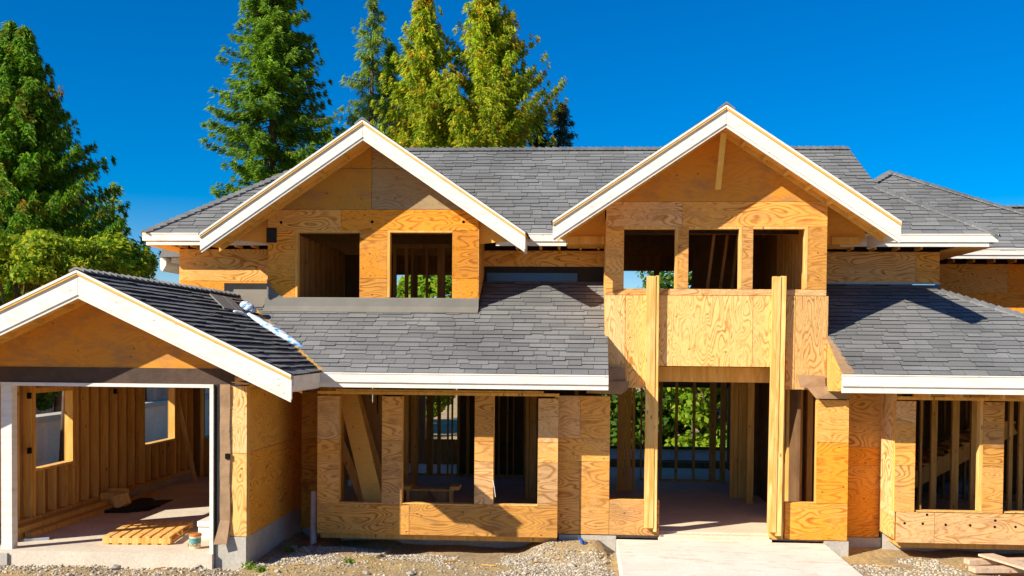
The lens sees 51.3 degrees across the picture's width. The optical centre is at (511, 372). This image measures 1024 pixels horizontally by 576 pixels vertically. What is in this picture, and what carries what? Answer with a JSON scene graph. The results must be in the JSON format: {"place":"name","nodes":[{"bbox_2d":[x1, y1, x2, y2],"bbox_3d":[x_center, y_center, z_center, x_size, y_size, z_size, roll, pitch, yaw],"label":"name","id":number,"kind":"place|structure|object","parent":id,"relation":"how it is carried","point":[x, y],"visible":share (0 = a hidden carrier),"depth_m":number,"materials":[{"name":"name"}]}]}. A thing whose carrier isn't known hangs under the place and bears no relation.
{"place":"outdoors","nodes":[
{"label":"outdoors","id":0,"kind":"place"},
{"bbox_2d":[0,540,1021,575],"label":"gravel","id":1,"kind":"structure","parent":0,"point":[506,560],"depth_m":16.11,"materials":[{"name":"beige gravel"}]},
{"bbox_2d":[567,562,575,566],"bbox_3d":[0.904,2.932,16.267,0.131,0.077,0.144,1,1,4],"label":"stone","id":2,"kind":"object","parent":1,"relation":"on","point":[570,564],"visible":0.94,"depth_m":16.22,"materials":[{"name":"beige stone"}]},
{"bbox_2d":[968,565,1023,572],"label":"plank","id":3,"kind":"object","parent":1,"relation":"on","point":[994,569],"visible":0.9,"depth_m":15.70,"materials":[{"name":"brown wood"}]},
{"bbox_2d":[978,553,1023,569],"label":"plank","id":4,"kind":"object","parent":3,"relation":"on","point":[1006,560],"visible":1,"depth_m":15.91,"materials":[{"name":"brown wood"}]},
{"bbox_2d":[0,388,1023,575],"bbox_3d":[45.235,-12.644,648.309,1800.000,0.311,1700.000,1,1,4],"label":"ground","id":5,"kind":"structure","parent":0,"point":[855,556],"depth_m":16.92,"materials":[{"name":"beige gravel"}]},
{"bbox_2d":[0,24,80,213],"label":"cedar tree","id":6,"kind":"object","parent":5,"relation":"on","point":[25,37],"visible":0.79,"depth_m":34.11,"materials":[{"name":"green plant"}]},
{"bbox_2d":[0,229,93,305],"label":"deciduous tree","id":7,"kind":"object","parent":5,"relation":"on","point":[29,257],"visible":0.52,"depth_m":26.07,"materials":[{"name":"green plant"}]},
{"bbox_2d":[36,391,61,411],"bbox_3d":[-14.817,0.319,34.647,1.676,4.494,2.713,1,1,4],"label":"shrub","id":8,"kind":"object","parent":5,"relation":"on","point":[53,398],"visible":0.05,"depth_m":34.05,"materials":[{"name":"green plant"}]},
{"bbox_2d":[1,228,128,461],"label":"deciduous tree","id":9,"kind":"object","parent":5,"relation":"on","point":[98,258],"visible":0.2,"depth_m":27.43,"materials":[{"name":"green plant"}]},
{"bbox_2d":[0,19,161,303],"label":"cedar tree","id":10,"kind":"object","parent":5,"relation":"on","point":[52,200],"visible":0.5,"depth_m":33.86,"materials":[{"name":"green plant"}]},
{"bbox_2d":[109,564,120,569],"bbox_3d":[-5.831,2.851,15.667,0.172,0.082,0.153,0,2,-20],"label":"stone","id":11,"kind":"object","parent":5,"relation":"on","point":[115,566],"visible":1,"depth_m":15.62,"materials":[{"name":"beige stone"}]},
{"bbox_2d":[77,231,158,279],"bbox_3d":[-10.884,-0.531,28.782,2.477,6.550,2.605,1,1,4],"label":"deciduous tree","id":12,"kind":"object","parent":5,"relation":"on","point":[143,265],"visible":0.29,"depth_m":28.31,"materials":[{"name":"green plant"}]},
{"bbox_2d":[101,181,134,242],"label":"fir tree","id":13,"kind":"object","parent":5,"relation":"on","point":[113,199],"visible":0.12,"depth_m":40.99,"materials":[{"name":"green plant"}]},
{"bbox_2d":[36,393,209,466],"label":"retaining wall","id":14,"kind":"structure","parent":5,"relation":"on","point":[48,425],"depth_m":28.87,"materials":[{"name":"concrete"}]},
{"bbox_2d":[36,384,239,414],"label":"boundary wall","id":15,"kind":"structure","parent":5,"relation":"on","point":[155,393],"depth_m":44.21,"materials":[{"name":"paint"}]},
{"bbox_2d":[240,561,256,569],"bbox_3d":[-3.852,2.847,15.743,0.287,0.148,0.225,0,2,-28],"label":"weed","id":16,"kind":"object","parent":5,"relation":"on","point":[252,566],"visible":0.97,"depth_m":15.72,"materials":[{"name":"green plant"}]},
{"bbox_2d":[254,566,269,572],"bbox_3d":[-3.652,2.868,15.569,0.258,0.123,0.181,2,2,42],"label":"weed","id":17,"kind":"object","parent":5,"relation":"on","point":[261,569],"visible":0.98,"depth_m":15.54,"materials":[{"name":"green plant"}]},
{"bbox_2d":[199,0,345,198],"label":"fir tree","id":18,"kind":"object","parent":5,"relation":"on","point":[271,37],"visible":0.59,"depth_m":41.83,"materials":[{"name":"green plant"}]},
{"bbox_2d":[278,544,302,551],"bbox_3d":[-3.591,2.848,17.298,0.317,0.158,0.284,1,2,30],"label":"weed","id":19,"kind":"object","parent":5,"relation":"on","point":[290,548],"visible":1,"depth_m":17.30,"materials":[{"name":"green plant"}]},
{"bbox_2d":[310,491,316,544],"bbox_3d":[-3.380,2.538,18.171,0.117,1.053,0.104,1,1,4],"label":"drain pipe","id":20,"kind":"object","parent":5,"relation":"on","point":[313,526],"visible":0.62,"depth_m":18.13,"materials":[{"name":"grey plastic"}]},
{"bbox_2d":[344,558,355,563],"bbox_3d":[-2.429,2.819,15.988,0.189,0.103,0.142,1,1,4],"label":"weed","id":21,"kind":"object","parent":5,"relation":"on","point":[349,560],"visible":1,"depth_m":15.97,"materials":[{"name":"green plant"}]},
{"bbox_2d":[323,0,409,399],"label":"fir tree","id":22,"kind":"object","parent":5,"relation":"on","point":[371,71],"visible":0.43,"depth_m":46.04,"materials":[{"name":"green plant"}]},
{"bbox_2d":[366,42,409,147],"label":"fir tree","id":23,"kind":"object","parent":5,"relation":"on","point":[389,68],"visible":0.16,"depth_m":46.92,"materials":[{"name":"green plant"}]},
{"bbox_2d":[397,275,455,438],"bbox_3d":[-2.796,-0.404,33.196,2.967,6.220,2.844,0,2,-34],"label":"deciduous tree","id":24,"kind":"object","parent":5,"relation":"on","point":[432,286],"visible":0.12,"depth_m":32.84,"materials":[{"name":"green plant"}]},
{"bbox_2d":[370,0,487,277],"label":"cedar tree","id":25,"kind":"object","parent":5,"relation":"on","point":[425,35],"visible":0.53,"depth_m":39.49,"materials":[{"name":"green plant"}]},
{"bbox_2d":[402,0,568,147],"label":"cedar tree","id":26,"kind":"object","parent":5,"relation":"on","point":[494,51],"visible":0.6,"depth_m":39.44,"materials":[{"name":"green plant"}]},
{"bbox_2d":[0,102,1023,570],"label":"unfinished house","id":27,"kind":"structure","parent":5,"relation":"on","point":[874,396],"depth_m":17.55,"materials":[{"name":"brown wood"}]},
{"bbox_2d":[24,537,48,540],"bbox_3d":[-7.554,2.638,16.944,0.371,0.040,0.090,0,2,-25],"label":"metal channel","id":28,"kind":"object","parent":27,"relation":"on","point":[36,539],"visible":1,"depth_m":16.91,"materials":[{"name":"silver metal"}]},
{"bbox_2d":[18,505,105,538],"bbox_3d":[-7.795,2.556,19.108,0.130,0.086,4.300,1,1,4],"label":"timber","id":29,"kind":"object","parent":27,"relation":"on","point":[21,535],"visible":0.07,"depth_m":17.17,"materials":[{"name":"brown wood"}]},
{"bbox_2d":[18,499,108,533],"bbox_3d":[-7.799,2.479,18.605,0.130,0.086,3.700,1,1,4],"label":"timber","id":30,"kind":"object","parent":29,"relation":"on","point":[57,517],"visible":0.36,"depth_m":18.39,"materials":[{"name":"brown wood"}]},
{"bbox_2d":[25,491,156,537],"bbox_3d":[-7.597,2.544,19.645,0.130,0.086,5.000,1,1,4],"label":"timber","id":31,"kind":"object","parent":27,"relation":"on","point":[61,524],"visible":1,"depth_m":18.59,"materials":[{"name":"brown wood"}]},
{"bbox_2d":[104,498,159,512],"bbox_3d":[-7.247,2.543,20.529,0.946,0.050,1.638,0,1,-3],"label":"black mat","id":32,"kind":"object","parent":27,"relation":"on","point":[140,504],"visible":0.71,"depth_m":20.21,"materials":[{"name":"rubber"}]},
{"bbox_2d":[100,488,131,507],"bbox_3d":[-7.502,2.394,20.271,0.590,0.340,0.480,1,1,4],"label":"wooden crate","id":33,"kind":"object","parent":32,"relation":"on","point":[117,497],"visible":0.8,"depth_m":20.20,"materials":[{"name":"brown wood"}]},
{"bbox_2d":[102,521,192,544],"bbox_3d":[-5.901,2.596,17.392,1.054,0.126,1.562,0,1,-3],"label":"wooden pallet","id":34,"kind":"object","parent":27,"relation":"on","point":[134,532],"visible":1,"depth_m":17.07,"materials":[{"name":"brown wood"}]},
{"bbox_2d":[134,499,173,511],"bbox_3d":[-7.057,2.565,20.583,0.518,0.006,1.733,0,1,0],"label":"black mat","id":35,"kind":"object","parent":27,"relation":"on","point":[161,502],"visible":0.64,"depth_m":20.89,"materials":[{"name":"rubber"}]},
{"bbox_2d":[176,402,196,480],"bbox_3d":[-7.427,1.572,24.353,0.491,1.821,0.089,-1,2,-37],"label":"leaning board","id":36,"kind":"object","parent":27,"relation":"on","point":[188,449],"visible":1,"depth_m":24.34,"materials":[{"name":"brown wood"}]},
{"bbox_2d":[189,532,201,548],"bbox_3d":[-4.870,2.580,16.398,0.196,0.230,0.196,1,1,4],"label":"paint bucket","id":37,"kind":"object","parent":27,"relation":"on","point":[194,540],"visible":1,"depth_m":16.33,"materials":[{"name":"plastic"}]},
{"bbox_2d":[199,532,208,538],"bbox_3d":[-4.913,2.612,17.513,0.260,0.110,0.700,1,1,4],"label":"foam block","id":38,"kind":"object","parent":27,"relation":"on","point":[205,535],"depth_m":17.16,"materials":[{"name":"white plastic"}]},
{"bbox_2d":[198,527,208,531],"bbox_3d":[-4.907,2.511,17.510,0.250,0.088,0.680,1,1,4],"label":"foam block","id":39,"kind":"object","parent":38,"relation":"on","point":[203,529],"depth_m":17.17,"materials":[{"name":"white plastic"}]},
{"bbox_2d":[197,516,208,526],"bbox_3d":[-4.912,2.421,17.508,0.260,0.088,0.720,1,1,4],"label":"foam block","id":40,"kind":"object","parent":39,"relation":"on","point":[203,522],"depth_m":17.15,"materials":[{"name":"white plastic"}]},
{"bbox_2d":[210,293,235,309],"bbox_3d":[-4.812,-1.177,17.757,0.283,0.308,0.792,-1,2,-36],"label":"loose shingle","id":41,"kind":"object","parent":27,"relation":"on","point":[223,302],"visible":1,"depth_m":17.70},
{"bbox_2d":[223,296,243,311],"bbox_3d":[-4.705,-1.163,18.016,0.168,0.292,0.719,-1,2,-36],"label":"loose shingle","id":42,"kind":"object","parent":27,"relation":"on","point":[235,305],"visible":0.79,"depth_m":17.99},
{"bbox_2d":[233,310,248,316],"bbox_3d":[-4.454,-0.974,17.589,0.128,0.113,0.307,2,2,42],"label":"plastic sheet","id":43,"kind":"object","parent":27,"relation":"on","point":[242,313],"visible":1,"depth_m":17.54,"materials":[{"name":"white plastic"}]},
{"bbox_2d":[240,301,256,312],"bbox_3d":[-4.491,-1.119,18.159,0.277,0.214,0.265,1,1,4],"label":"plastic bag","id":44,"kind":"object","parent":27,"relation":"on","point":[246,306],"visible":0.97,"depth_m":18.08,"materials":[{"name":"white plastic"}]},
{"bbox_2d":[247,312,302,346],"bbox_3d":[-3.867,-0.687,17.521,1.060,0.618,0.211,1,2,16],"label":"wrapped roll","id":45,"kind":"object","parent":27,"relation":"on","point":[277,331],"visible":0.99,"depth_m":17.45,"materials":[{"name":"white plastic"}]},
{"bbox_2d":[295,230,359,296],"bbox_3d":[-3.206,-1.895,18.604,1.137,1.165,0.148,1,1,4],"label":"window frame","id":46,"kind":"structure","parent":27,"relation":"in","point":[297,232],"depth_m":18.56,"materials":[{"name":"brown wood"}]},
{"bbox_2d":[341,432,363,500],"bbox_3d":[-2.810,1.706,18.663,0.777,1.572,0.059,1,2,17],"label":"plywood sheet","id":47,"kind":"object","parent":27,"relation":"on","point":[349,466],"visible":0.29,"depth_m":18.65,"materials":[{"name":"brown wood"}]},
{"bbox_2d":[341,394,381,501],"bbox_3d":[-2.554,1.360,18.161,0.930,2.092,0.170,1,2,32],"label":"plywood sheet","id":48,"kind":"object","parent":27,"relation":"on","point":[361,449],"visible":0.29,"depth_m":18.16,"materials":[{"name":"brown wood"}]},
{"bbox_2d":[358,394,381,491],"bbox_3d":[-2.440,1.528,19.059,0.851,2.402,0.045,1,1,12],"label":"plywood sheet","id":49,"kind":"object","parent":27,"relation":"on","point":[378,467],"visible":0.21,"depth_m":19.05,"materials":[{"name":"brown wood"}]},
{"bbox_2d":[344,387,409,501],"bbox_3d":[-2.444,1.515,19.536,1.695,2.590,0.103,1,1,12],"label":"plywood sheet","id":50,"kind":"object","parent":27,"relation":"on","point":[374,421],"visible":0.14,"depth_m":19.54,"materials":[{"name":"brown wood"}]},
{"bbox_2d":[387,230,452,297],"bbox_3d":[-1.589,-1.883,18.491,1.133,1.158,0.148,1,1,4],"label":"window frame","id":51,"kind":"structure","parent":27,"relation":"in","point":[389,232],"depth_m":18.45,"materials":[{"name":"brown wood"}]},
{"bbox_2d":[403,484,460,502],"bbox_3d":[-1.434,2.260,18.827,1.038,0.566,0.360,1,1,4],"label":"sawhorse bench","id":52,"kind":"object","parent":27,"relation":"on","point":[418,494],"visible":0.62,"depth_m":18.75,"materials":[{"name":"brown wood"}]},
{"bbox_2d":[624,227,677,288],"bbox_3d":[2.263,-1.878,17.420,0.870,1.004,0.148,1,1,4],"label":"window frame","id":53,"kind":"structure","parent":27,"relation":"in","point":[625,228],"depth_m":17.33,"materials":[{"name":"brown wood"}]},
{"bbox_2d":[689,227,741,288],"bbox_3d":[3.295,-1.870,17.348,0.854,0.999,0.148,1,1,4],"label":"window frame","id":54,"kind":"structure","parent":27,"relation":"in","point":[739,276],"depth_m":17.26,"materials":[{"name":"brown wood"}]},
{"bbox_2d":[753,227,807,288],"bbox_3d":[4.330,-1.862,17.276,0.864,0.995,0.148,1,1,4],"label":"window frame","id":55,"kind":"structure","parent":27,"relation":"in","point":[805,229],"depth_m":17.19,"materials":[{"name":"brown wood"}]},
{"bbox_2d":[936,476,968,494],"bbox_3d":[9.505,2.420,22.591,0.978,0.522,0.584,1,1,4],"label":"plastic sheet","id":56,"kind":"object","parent":27,"relation":"on","point":[947,485],"visible":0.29,"depth_m":22.45,"materials":[{"name":"plastic"}]},
{"bbox_2d":[528,110,551,147],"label":"fir tree","id":57,"kind":"object","parent":5,"relation":"on","point":[544,140],"visible":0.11,"depth_m":42.68,"materials":[{"name":"green plant"}]},
{"bbox_2d":[544,101,578,147],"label":"fir tree","id":58,"kind":"object","parent":5,"relation":"on","point":[562,133],"visible":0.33,"depth_m":43.57,"materials":[{"name":"green plant"}]},
{"bbox_2d":[578,537,585,544],"bbox_3d":[1.132,2.724,17.230,0.141,0.153,0.092,1,2,19],"label":"blue cloth","id":59,"kind":"object","parent":5,"relation":"on","point":[581,541],"visible":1,"depth_m":17.20,"materials":[{"name":"blue fabric"}]},
{"bbox_2d":[598,392,644,445],"bbox_3d":[2.799,1.462,33.926,3.665,3.576,2.728,1,1,4],"label":"shrub","id":60,"kind":"object","parent":5,"relation":"on","point":[613,407],"visible":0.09,"depth_m":32.95,"materials":[{"name":"green plant"}]},
{"bbox_2d":[601,387,691,445],"bbox_3d":[4.162,1.008,33.861,3.040,4.013,3.279,2,2,43],"label":"shrub","id":61,"kind":"object","parent":5,"relation":"on","point":[668,427],"visible":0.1,"depth_m":33.01,"materials":[{"name":"green plant"}]},
{"bbox_2d":[634,271,691,409],"bbox_3d":[5.586,-0.667,36.605,3.497,6.716,2.854,1,1,4],"label":"deciduous tree","id":62,"kind":"object","parent":5,"relation":"on","point":[668,277],"visible":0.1,"depth_m":36.20,"materials":[{"name":"green plant"}]},
{"bbox_2d":[610,445,726,461],"bbox_3d":[3.028,2.354,28.891,14.080,0.810,0.130,1,1,4],"label":"garden fence","id":63,"kind":"object","parent":5,"relation":"on","point":[685,454],"visible":0.02,"depth_m":28.80,"materials":[{"name":"brown wood"}]},
{"bbox_2d":[663,387,726,446],"bbox_3d":[6.179,1.012,32.774,3.084,4.127,2.630,0,1,-11],"label":"shrub","id":64,"kind":"object","parent":5,"relation":"on","point":[685,411],"visible":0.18,"depth_m":32.45,"materials":[{"name":"green plant"}]},
{"bbox_2d":[616,539,862,575],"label":"walkway","id":65,"kind":"structure","parent":5,"relation":"on","point":[671,558],"depth_m":15.83,"materials":[{"name":"concrete"}]},
{"bbox_2d":[964,557,1023,564],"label":"plank","id":66,"kind":"object","parent":5,"relation":"on","point":[976,561],"visible":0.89,"depth_m":16.31,"materials":[{"name":"brown wood"}]},
{"bbox_2d":[0,0,1023,297],"label":"sky","id":67,"kind":"structure","parent":0,"point":[931,91],"materials":[{"name":"blue"}]}
]}

